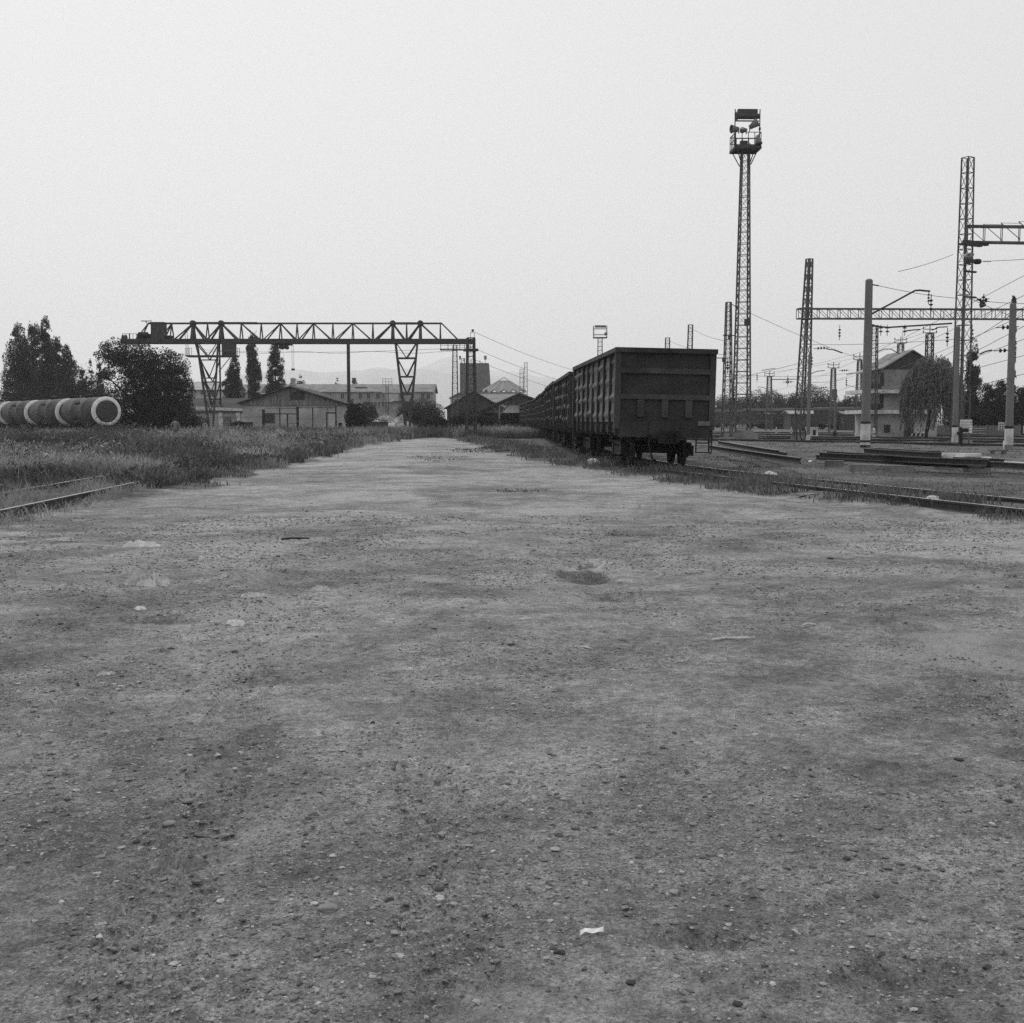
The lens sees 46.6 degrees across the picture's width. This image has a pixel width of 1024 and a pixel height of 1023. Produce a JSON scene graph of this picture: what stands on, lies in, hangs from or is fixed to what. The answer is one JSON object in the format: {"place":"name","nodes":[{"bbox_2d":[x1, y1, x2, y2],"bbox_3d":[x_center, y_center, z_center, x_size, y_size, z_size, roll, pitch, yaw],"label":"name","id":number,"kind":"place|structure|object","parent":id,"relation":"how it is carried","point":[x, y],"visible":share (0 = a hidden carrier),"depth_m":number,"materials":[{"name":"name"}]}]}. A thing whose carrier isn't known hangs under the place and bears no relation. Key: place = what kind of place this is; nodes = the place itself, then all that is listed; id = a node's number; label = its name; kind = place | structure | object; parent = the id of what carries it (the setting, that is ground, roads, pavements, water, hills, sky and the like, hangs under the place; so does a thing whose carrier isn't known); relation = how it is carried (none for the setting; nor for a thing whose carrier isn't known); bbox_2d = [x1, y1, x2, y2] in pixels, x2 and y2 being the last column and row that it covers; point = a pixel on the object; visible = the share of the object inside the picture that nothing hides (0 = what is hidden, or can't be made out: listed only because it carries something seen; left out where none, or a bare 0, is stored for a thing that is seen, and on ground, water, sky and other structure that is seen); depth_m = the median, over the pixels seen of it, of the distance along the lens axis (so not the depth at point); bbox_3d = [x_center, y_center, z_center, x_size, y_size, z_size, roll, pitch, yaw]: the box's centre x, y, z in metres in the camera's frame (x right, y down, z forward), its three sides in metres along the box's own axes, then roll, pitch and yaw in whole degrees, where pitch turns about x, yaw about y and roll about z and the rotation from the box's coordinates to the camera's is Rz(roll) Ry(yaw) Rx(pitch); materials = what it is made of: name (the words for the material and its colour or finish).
{"place":"outdoors","nodes":[
{"label":"outdoors","id":0,"kind":"place"},
{"bbox_2d":[0,465,226,530],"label":"dry grass","id":1,"kind":"structure","parent":0,"point":[8,497],"depth_m":22.93,"materials":[{"name":"plant"}]},
{"bbox_2d":[123,539,159,546],"bbox_3d":[-4.574,0.393,14.719,0.472,0.104,0.141,0,4,0],"label":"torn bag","id":2,"kind":"object","parent":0,"point":[139,543],"visible":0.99,"depth_m":14.68,"materials":[{"name":"plastic"}]},
{"bbox_2d":[125,572,169,586],"bbox_3d":[-3.442,0.635,11.197,0.450,0.136,0.321,0,4,0],"label":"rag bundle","id":3,"kind":"object","parent":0,"point":[149,580],"visible":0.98,"depth_m":11.14,"materials":[{"name":"fabric"}]},
{"bbox_2d":[148,852,204,876],"bbox_3d":[-1.177,1.230,4.140,0.157,0.069,0.169,2,5,30],"label":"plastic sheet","id":4,"kind":"object","parent":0,"point":[178,864],"visible":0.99,"depth_m":4.12,"materials":[{"name":"plastic"}]},
{"bbox_2d":[0,367,946,420],"bbox_3d":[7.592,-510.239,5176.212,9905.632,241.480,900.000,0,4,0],"label":"hills","id":5,"kind":"structure","parent":0,"point":[440,380],"depth_m":5013.66,"materials":[{"name":"grey"}]},
{"bbox_2d":[0,421,1023,1022],"bbox_3d":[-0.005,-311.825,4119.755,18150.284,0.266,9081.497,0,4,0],"label":"ground","id":6,"kind":"structure","parent":0,"point":[746,685],"depth_m":5.87,"materials":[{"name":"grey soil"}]},
{"bbox_2d":[0,322,38,400],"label":"poplar tree","id":7,"kind":"object","parent":6,"relation":"on","point":[18,371],"visible":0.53,"depth_m":163.20,"materials":[{"name":"grey plant"}]},
{"bbox_2d":[1,398,37,429],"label":"tank wagon","id":8,"kind":"object","parent":6,"relation":"on","point":[14,413],"visible":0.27,"depth_m":139.93,"materials":[{"name":"metal"}]},
{"bbox_2d":[1,383,47,401],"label":"bush","id":9,"kind":"object","parent":6,"relation":"on","point":[18,396],"visible":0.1,"depth_m":156.74,"materials":[{"name":"black plant"}]},
{"bbox_2d":[14,319,42,393],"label":"poplar tree","id":10,"kind":"object","parent":6,"relation":"on","point":[34,355],"visible":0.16,"depth_m":168.33,"materials":[{"name":"black plant"}]},
{"bbox_2d":[31,315,59,399],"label":"poplar tree","id":11,"kind":"object","parent":6,"relation":"on","point":[44,375],"visible":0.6,"depth_m":160.32,"materials":[{"name":"grey plant"}]},
{"bbox_2d":[29,396,76,430],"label":"tank wagon","id":12,"kind":"object","parent":6,"relation":"on","point":[48,411],"visible":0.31,"depth_m":130.17,"materials":[{"name":"metal"}]},
{"bbox_2d":[50,335,68,391],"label":"poplar tree","id":13,"kind":"object","parent":6,"relation":"on","point":[58,347],"visible":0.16,"depth_m":170.48,"materials":[{"name":"black plant"}]},
{"bbox_2d":[54,344,79,397],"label":"poplar tree","id":14,"kind":"object","parent":6,"relation":"on","point":[66,365],"visible":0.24,"depth_m":168.38,"materials":[{"name":"black plant"}]},
{"bbox_2d":[53,363,100,398],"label":"bush","id":15,"kind":"object","parent":6,"relation":"on","point":[70,392],"visible":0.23,"depth_m":156.66,"materials":[{"name":"black plant"}]},
{"bbox_2d":[0,417,162,449],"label":"tall weed foliage","id":16,"kind":"object","parent":6,"relation":"on","point":[94,431],"visible":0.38,"depth_m":57.81,"materials":[{"name":"plant"}]},
{"bbox_2d":[0,471,178,518],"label":"railway track","id":17,"kind":"structure","parent":6,"relation":"on","point":[49,502],"depth_m":21.44,"materials":[{"name":"metal"}]},
{"bbox_2d":[61,394,121,430],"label":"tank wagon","id":18,"kind":"object","parent":6,"relation":"on","point":[92,407],"visible":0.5,"depth_m":118.41,"materials":[{"name":"white paint"}]},
{"bbox_2d":[71,372,121,413],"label":"bush","id":19,"kind":"object","parent":6,"relation":"on","point":[99,393],"visible":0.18,"depth_m":154.73,"materials":[{"name":"black plant"}]},
{"bbox_2d":[93,337,208,430],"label":"broad tree","id":20,"kind":"object","parent":6,"relation":"on","point":[148,405],"visible":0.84,"depth_m":123.95,"materials":[{"name":"grey plant"}]},
{"bbox_2d":[0,431,363,488],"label":"weed stalks","id":21,"kind":"object","parent":6,"relation":"on","point":[99,449],"visible":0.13,"depth_m":36.15,"materials":[{"name":"plant"}]},
{"bbox_2d":[88,438,339,487],"bbox_3d":[-9.273,-2.296,46.338,2.744,0.723,39.572,0,4,-2],"label":"edge weed foliage","id":22,"kind":"object","parent":6,"relation":"on","point":[148,477],"visible":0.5,"depth_m":30.10,"materials":[{"name":"plant"}]},
{"bbox_2d":[182,382,245,397],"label":"house","id":23,"kind":"structure","parent":6,"relation":"on","point":[199,390],"depth_m":229.00,"materials":[{"name":"grey paint"}]},
{"bbox_2d":[182,398,249,427],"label":"annex","id":24,"kind":"object","parent":6,"relation":"on","point":[229,408],"visible":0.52,"depth_m":151.54,"materials":[{"name":"grey paint"}]},
{"bbox_2d":[221,358,242,397],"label":"poplar tree","id":25,"kind":"object","parent":6,"relation":"on","point":[233,389],"visible":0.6,"depth_m":203.51,"materials":[{"name":"black plant"}]},
{"bbox_2d":[0,421,476,493],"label":"weeds","id":26,"kind":"object","parent":6,"relation":"on","point":[118,461],"visible":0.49,"depth_m":44.18,"materials":[{"name":"plant"}]},
{"bbox_2d":[245,333,261,397],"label":"poplar tree","id":27,"kind":"object","parent":6,"relation":"on","point":[253,372],"visible":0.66,"depth_m":198.27,"materials":[{"name":"black plant"}]},
{"bbox_2d":[264,344,286,393],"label":"poplar tree","id":28,"kind":"object","parent":6,"relation":"on","point":[273,373],"visible":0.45,"depth_m":198.28,"materials":[{"name":"black plant"}]},
{"bbox_2d":[236,385,357,428],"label":"shed","id":29,"kind":"structure","parent":6,"relation":"on","point":[290,396],"depth_m":129.53,"materials":[{"name":"grey paint"}]},
{"bbox_2d":[120,320,475,428],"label":"gantry crane","id":30,"kind":"object","parent":6,"relation":"on","point":[159,334],"visible":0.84,"depth_m":148.03,"materials":[{"name":"paint"}]},
{"bbox_2d":[262,406,336,427],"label":"gate frame","id":31,"kind":"object","parent":6,"relation":"on","point":[279,413],"visible":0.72,"depth_m":125.53,"materials":[{"name":"black paint"}]},
{"bbox_2d":[317,902,337,912],"bbox_3d":[-0.582,1.257,3.765,0.062,0.026,0.059,4,6,40],"label":"stone","id":32,"kind":"object","parent":6,"relation":"on","point":[328,907],"visible":1,"depth_m":3.75,"materials":[{"name":"stone"}]},
{"bbox_2d":[346,340,350,410],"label":"steel pipe","id":33,"kind":"object","parent":6,"relation":"on","point":[348,373],"visible":0.53,"depth_m":134.04,"materials":[{"name":"metal"}]},
{"bbox_2d":[266,378,437,423],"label":"tenement","id":34,"kind":"structure","parent":6,"relation":"on","point":[376,394],"depth_m":264.03,"materials":[{"name":"brick"}]},
{"bbox_2d":[344,399,367,427],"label":"bush","id":35,"kind":"object","parent":6,"relation":"on","point":[355,414],"visible":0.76,"depth_m":125.10,"materials":[{"name":"black plant"}]},
{"bbox_2d":[178,423,551,438],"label":"tall weeds","id":36,"kind":"object","parent":6,"relation":"on","point":[514,432],"visible":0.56,"depth_m":104.06,"materials":[{"name":"grey plant"}]},
{"bbox_2d":[360,401,378,421],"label":"bush","id":37,"kind":"object","parent":6,"relation":"on","point":[370,413],"visible":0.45,"depth_m":188.90,"materials":[{"name":"black plant"}]},
{"bbox_2d":[407,397,445,425],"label":"bush","id":38,"kind":"object","parent":6,"relation":"on","point":[417,410],"visible":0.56,"depth_m":163.84,"materials":[{"name":"black plant"}]},
{"bbox_2d":[418,414,451,427],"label":"round shrub","id":39,"kind":"object","parent":6,"relation":"on","point":[433,420],"visible":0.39,"depth_m":119.02,"materials":[{"name":"black plant"}]},
{"bbox_2d":[452,346,458,416],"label":"lattice mast","id":40,"kind":"object","parent":6,"relation":"on","point":[457,408],"visible":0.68,"depth_m":169.00,"materials":[{"name":"grey metal"}]},
{"bbox_2d":[463,329,477,431],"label":"lattice tower","id":41,"kind":"structure","parent":6,"relation":"on","point":[468,349],"depth_m":101.63,"materials":[{"name":"metal"}]},
{"bbox_2d":[451,409,489,428],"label":"bush","id":42,"kind":"object","parent":6,"relation":"on","point":[459,419],"visible":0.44,"depth_m":117.11,"materials":[{"name":"black plant"}]},
{"bbox_2d":[459,356,490,393],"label":"concrete tower","id":43,"kind":"structure","parent":6,"relation":"on","point":[482,376],"depth_m":343.08,"materials":[{"name":"concrete"}]},
{"bbox_2d":[445,392,504,422],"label":"workshop","id":44,"kind":"structure","parent":6,"relation":"on","point":[483,402],"depth_m":174.32,"materials":[{"name":"grey"}]},
{"bbox_2d":[480,394,526,412],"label":"hall","id":45,"kind":"structure","parent":6,"relation":"on","point":[495,398],"depth_m":217.05,"materials":[{"name":"grey paint"}]},
{"bbox_2d":[481,377,526,393],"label":"roof","id":46,"kind":"structure","parent":6,"relation":"on","point":[507,386],"depth_m":280.63,"materials":[{"name":"paint"}]},
{"bbox_2d":[478,393,533,426],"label":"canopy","id":47,"kind":"object","parent":6,"relation":"on","point":[512,419],"visible":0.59,"depth_m":157.86,"materials":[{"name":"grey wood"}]},
{"bbox_2d":[593,325,607,355],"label":"lattice mast","id":48,"kind":"object","parent":6,"relation":"on","point":[601,327],"visible":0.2,"depth_m":172.82,"materials":[{"name":"grey metal"}]},
{"bbox_2d":[717,302,737,438],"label":"lattice mast","id":49,"kind":"object","parent":6,"relation":"on","point":[730,385],"visible":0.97,"depth_m":92.34,"materials":[{"name":"grey metal"}]},
{"bbox_2d":[724,109,761,438],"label":"floodlight mast","id":50,"kind":"object","parent":6,"relation":"on","point":[742,148],"visible":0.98,"depth_m":94.60,"materials":[{"name":"grey metal"}]},
{"bbox_2d":[718,441,778,454],"bbox_3d":[9.576,-2.692,49.431,0.130,0.190,19.409,0,4,4],"label":"loose rail","id":51,"kind":"object","parent":6,"relation":"on","point":[753,448],"visible":0.92,"depth_m":46.88,"materials":[{"name":"metal"}]},
{"bbox_2d":[710,445,801,463],"bbox_3d":[8.304,-2.085,42.239,0.130,0.190,17.437,0,4,1],"label":"loose rail","id":52,"kind":"object","parent":6,"relation":"on","point":[787,459],"visible":0.96,"depth_m":39.41,"materials":[{"name":"metal"}]},
{"bbox_2d":[737,388,777,424],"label":"tree","id":53,"kind":"object","parent":6,"relation":"on","point":[754,403],"visible":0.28,"depth_m":277.96,"materials":[{"name":"grey plant"}]},
{"bbox_2d":[743,409,778,427],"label":"covered wagon","id":54,"kind":"object","parent":6,"relation":"on","point":[758,418],"visible":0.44,"depth_m":224.52,"materials":[{"name":"metal"}]},
{"bbox_2d":[764,371,774,430],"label":"lattice mast","id":55,"kind":"object","parent":6,"relation":"on","point":[768,405],"visible":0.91,"depth_m":188.97,"materials":[{"name":"grey metal"}]},
{"bbox_2d":[761,389,786,408],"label":"tree","id":56,"kind":"object","parent":6,"relation":"on","point":[778,402],"visible":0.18,"depth_m":297.78,"materials":[{"name":"grey plant"}]},
{"bbox_2d":[545,437,1023,515],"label":"railway track","id":57,"kind":"structure","parent":6,"relation":"on","point":[954,506],"depth_m":21.66,"materials":[{"name":"grey metal"}]},
{"bbox_2d":[519,403,527,427],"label":"open wagon","id":58,"kind":"object","parent":57,"relation":"on","point":[522,414],"visible":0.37,"depth_m":139.29,"materials":[{"name":"metal"}]},
{"bbox_2d":[536,394,551,438],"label":"open wagon","id":59,"kind":"object","parent":57,"relation":"on","point":[538,411],"visible":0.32,"depth_m":95.87,"materials":[{"name":"metal"}]},
{"bbox_2d":[539,390,554,441],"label":"open wagon","id":60,"kind":"object","parent":57,"relation":"on","point":[542,409],"visible":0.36,"depth_m":83.44,"materials":[{"name":"metal"}]},
{"bbox_2d":[545,381,566,446],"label":"open wagon","id":61,"kind":"object","parent":57,"relation":"on","point":[549,406],"visible":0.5,"depth_m":69.44,"materials":[{"name":"metal"}]},
{"bbox_2d":[553,371,603,453],"bbox_3d":[3.763,-4.547,55.615,3.040,3.441,14.700,0,4,-1],"label":"open wagon","id":62,"kind":"object","parent":57,"relation":"on","point":[563,391],"visible":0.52,"depth_m":53.92,"materials":[{"name":"metal"}]},
{"bbox_2d":[572,347,717,465],"bbox_3d":[4.228,-3.539,41.653,3.040,3.540,14.700,1,4,-3],"label":"open wagon","id":63,"kind":"object","parent":57,"relation":"on","point":[629,402],"visible":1,"depth_m":35.25,"materials":[{"name":"metal"}]},
{"bbox_2d":[781,411,818,429],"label":"hut","id":64,"kind":"object","parent":6,"relation":"on","point":[788,419],"visible":0.48,"depth_m":209.48,"materials":[{"name":"stone"}]},
{"bbox_2d":[791,258,813,439],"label":"lattice mast","id":65,"kind":"object","parent":6,"relation":"on","point":[809,265],"visible":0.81,"depth_m":95.20,"materials":[{"name":"grey metal"}]},
{"bbox_2d":[796,308,1023,319],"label":"portal beam","id":66,"kind":"structure","parent":65,"relation":"attached to","point":[907,318],"depth_m":95.42,"materials":[{"name":"grey metal"}]},
{"bbox_2d":[806,354,810,439],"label":"concrete pole","id":67,"kind":"object","parent":6,"relation":"on","point":[808,400],"visible":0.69,"depth_m":87.54,"materials":[{"name":"white paint"}]},
{"bbox_2d":[785,383,838,424],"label":"tree","id":68,"kind":"object","parent":6,"relation":"on","point":[818,401],"visible":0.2,"depth_m":247.88,"materials":[{"name":"grey plant"}]},
{"bbox_2d":[828,362,838,431],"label":"lattice mast","id":69,"kind":"object","parent":6,"relation":"on","point":[831,387],"visible":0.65,"depth_m":164.10,"materials":[{"name":"grey metal"}]},
{"bbox_2d":[813,407,859,428],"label":"building","id":70,"kind":"structure","parent":6,"relation":"on","point":[821,415],"depth_m":200.07,"materials":[{"name":"metal"}]},
{"bbox_2d":[833,411,853,429],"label":"hut","id":71,"kind":"object","parent":6,"relation":"on","point":[846,421],"visible":0.44,"depth_m":196.50,"materials":[{"name":"grey stone"}]},
{"bbox_2d":[686,438,1023,446],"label":"railway track","id":72,"kind":"structure","parent":6,"relation":"on","point":[881,442],"depth_m":80.19,"materials":[{"name":"metal"}]},
{"bbox_2d":[853,354,862,431],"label":"lattice mast","id":73,"kind":"object","parent":6,"relation":"on","point":[860,361],"visible":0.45,"depth_m":149.07,"materials":[{"name":"grey metal"}]},
{"bbox_2d":[848,464,874,471],"bbox_3d":[10.472,-1.258,35.623,0.750,0.305,0.320,1,4,9],"label":"stone block","id":74,"kind":"object","parent":6,"relation":"on","point":[859,467],"depth_m":35.48,"materials":[{"name":"concrete"}]},
{"bbox_2d":[710,436,1023,442],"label":"railway track","id":75,"kind":"structure","parent":6,"relation":"on","point":[906,440],"depth_m":89.79,"materials":[{"name":"metal"}]},
{"bbox_2d":[713,435,1023,440],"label":"railway track","id":76,"kind":"structure","parent":6,"relation":"on","point":[1018,439],"depth_m":100.20,"materials":[{"name":"metal"}]},
{"bbox_2d":[713,433,1023,437],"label":"railway track","id":77,"kind":"structure","parent":6,"relation":"on","point":[854,435],"depth_m":122.36,"materials":[{"name":"metal"}]},
{"bbox_2d":[870,325,878,436],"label":"lattice mast","id":78,"kind":"object","parent":6,"relation":"on","point":[875,406],"visible":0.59,"depth_m":109.29,"materials":[{"name":"grey metal"}]},
{"bbox_2d":[845,335,936,436],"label":"signal box","id":79,"kind":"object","parent":6,"relation":"on","point":[889,378],"visible":0.53,"depth_m":114.88,"materials":[{"name":"grey paint"}]},
{"bbox_2d":[882,465,914,472],"bbox_3d":[11.280,-1.188,34.709,0.900,0.305,0.320,1,5,18],"label":"stone block","id":80,"kind":"object","parent":6,"relation":"on","point":[899,468],"depth_m":34.57,"materials":[{"name":"concrete"}]},
{"bbox_2d":[818,452,989,465],"bbox_3d":[11.484,-1.578,35.581,0.130,0.190,7.631,-2,5,-21],"label":"loose rail","id":81,"kind":"object","parent":80,"relation":"on","point":[970,462],"visible":0.99,"depth_m":35.09,"materials":[{"name":"metal"}]},
{"bbox_2d":[862,448,942,458],"bbox_3d":[11.396,-1.711,34.949,0.130,0.190,5.114,-1,4,-7],"label":"loose rail","id":82,"kind":"object","parent":81,"relation":"on","point":[913,454],"visible":1,"depth_m":34.62,"materials":[{"name":"metal"}]},
{"bbox_2d":[815,455,984,468],"bbox_3d":[11.970,-1.586,37.529,0.130,0.190,8.183,-2,5,-20],"label":"loose rail","id":83,"kind":"object","parent":6,"relation":"on","point":[913,464],"visible":0.45,"depth_m":36.86,"materials":[{"name":"metal"}]},
{"bbox_2d":[860,279,951,447],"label":"concrete pole","id":84,"kind":"object","parent":6,"relation":"on","point":[866,399],"visible":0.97,"depth_m":65.37,"materials":[{"name":"white paint"}]},
{"bbox_2d":[923,326,936,356],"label":"lattice mast","id":85,"kind":"object","parent":6,"relation":"on","point":[927,335],"visible":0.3,"depth_m":133.80,"materials":[{"name":"metal"}]},
{"bbox_2d":[898,353,965,436],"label":"willow tree","id":86,"kind":"object","parent":6,"relation":"on","point":[910,395],"visible":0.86,"depth_m":104.09,"materials":[{"name":"grey plant"}]},
{"bbox_2d":[951,326,959,442],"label":"concrete pole","id":87,"kind":"object","parent":6,"relation":"on","point":[955,425],"visible":0.88,"depth_m":74.51,"materials":[{"name":"white paint"}]},
{"bbox_2d":[947,156,988,442],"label":"lattice mast","id":88,"kind":"object","parent":6,"relation":"on","point":[974,374],"visible":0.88,"depth_m":75.98,"materials":[{"name":"grey metal"}]},
{"bbox_2d":[965,221,1023,244],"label":"portal beam","id":89,"kind":"structure","parent":88,"relation":"attached to","point":[1008,227],"depth_m":75.31,"materials":[{"name":"grey metal"}]},
{"bbox_2d":[964,338,983,406],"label":"poplar tree","id":90,"kind":"object","parent":6,"relation":"on","point":[975,355],"visible":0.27,"depth_m":148.72,"materials":[{"name":"black plant"}]},
{"bbox_2d":[937,425,1020,435],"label":"plank fence","id":91,"kind":"object","parent":6,"relation":"on","point":[982,430],"visible":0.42,"depth_m":121.71,"materials":[{"name":"paint"}]},
{"bbox_2d":[965,409,1001,433],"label":"bush","id":92,"kind":"object","parent":6,"relation":"on","point":[977,417],"visible":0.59,"depth_m":126.86,"materials":[{"name":"black plant"}]},
{"bbox_2d":[968,383,1005,427],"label":"tree","id":93,"kind":"object","parent":6,"relation":"on","point":[995,407],"visible":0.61,"depth_m":133.92,"materials":[{"name":"grey plant"}]},
{"bbox_2d":[968,461,1023,469],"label":"loose rail","id":94,"kind":"object","parent":6,"relation":"on","point":[1006,465],"visible":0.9,"depth_m":31.31,"materials":[{"name":"metal"}]},
{"bbox_2d":[988,379,1006,422],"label":"tree","id":95,"kind":"object","parent":6,"relation":"on","point":[1002,385],"visible":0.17,"depth_m":138.91,"materials":[{"name":"grey plant"}]},
{"bbox_2d":[998,303,1015,448],"bbox_3d":[26.061,-6.939,62.653,0.873,8.033,0.448,0,4,0],"label":"concrete pole","id":96,"kind":"object","parent":6,"relation":"on","point":[1009,430],"visible":0.92,"depth_m":62.53,"materials":[{"name":"white paint"}]},
{"bbox_2d":[1004,386,1023,433],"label":"tree","id":97,"kind":"object","parent":6,"relation":"on","point":[1019,410],"visible":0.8,"depth_m":133.92,"materials":[{"name":"black plant"}]},
{"bbox_2d":[0,0,1023,401],"label":"sky","id":98,"kind":"structure","parent":0,"point":[529,176],"materials":[{"name":"white"}]},
{"bbox_2d":[418,357,941,409],"bbox_3d":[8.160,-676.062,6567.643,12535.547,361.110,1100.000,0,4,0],"label":"mountain","id":99,"kind":"structure","parent":0,"point":[444,365],"depth_m":6404.40,"materials":[{"name":"grey"}]},
{"bbox_2d":[435,433,1023,521],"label":"verge grass","id":100,"kind":"structure","parent":0,"point":[748,479],"depth_m":29.73,"materials":[{"name":"grey plant"}]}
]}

